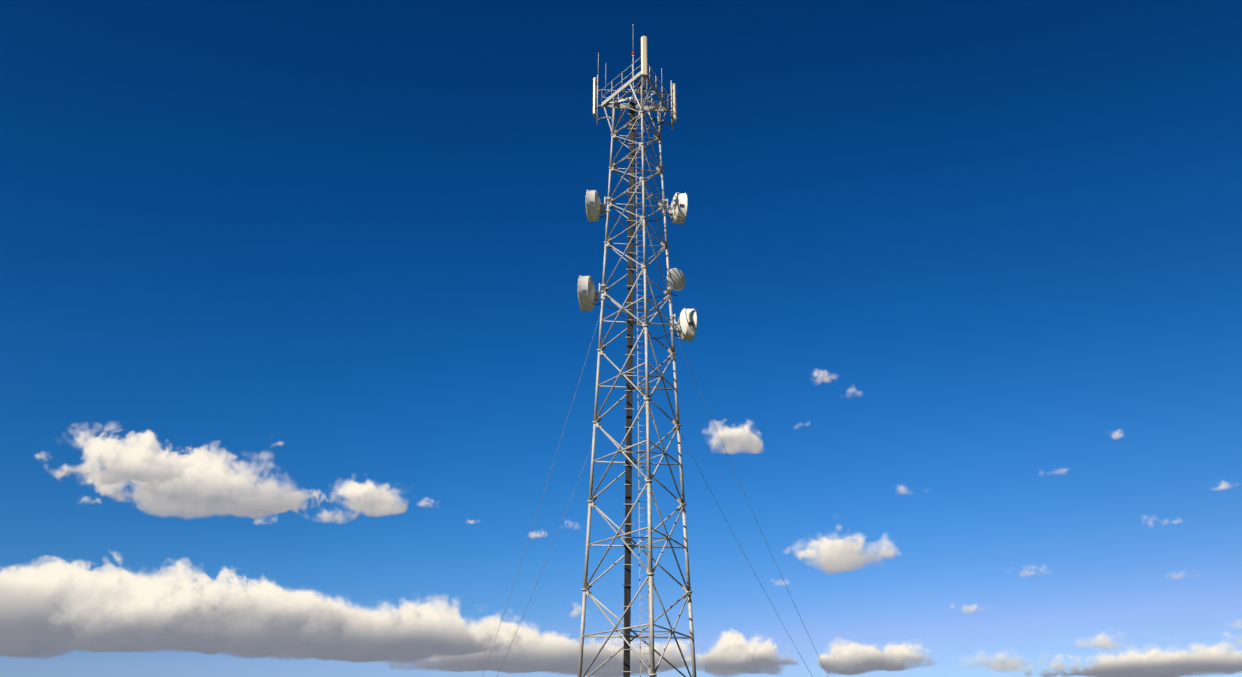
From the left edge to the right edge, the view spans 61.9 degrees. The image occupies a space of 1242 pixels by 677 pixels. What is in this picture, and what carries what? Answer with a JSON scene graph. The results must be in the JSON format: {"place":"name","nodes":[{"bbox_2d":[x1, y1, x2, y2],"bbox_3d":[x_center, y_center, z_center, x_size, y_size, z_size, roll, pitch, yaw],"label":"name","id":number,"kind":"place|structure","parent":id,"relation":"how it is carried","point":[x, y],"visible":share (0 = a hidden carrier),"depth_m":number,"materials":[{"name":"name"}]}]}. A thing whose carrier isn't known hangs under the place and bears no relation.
{"place":"outdoors","nodes":[
{"label":"outdoors","id":0,"kind":"place"},
{"bbox_2d":[0,0,1241,676],"label":"sky","id":1,"kind":"structure","parent":0,"point":[296,337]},
{"label":"ground","id":2,"kind":"structure","parent":0,"visible":0},
{"bbox_2d":[482,25,827,676],"bbox_3d":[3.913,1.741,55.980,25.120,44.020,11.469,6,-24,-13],"label":"tower","id":3,"kind":"structure","parent":2,"relation":"on","point":[685,326],"depth_m":54.32,"materials":[{"name":"metal"}]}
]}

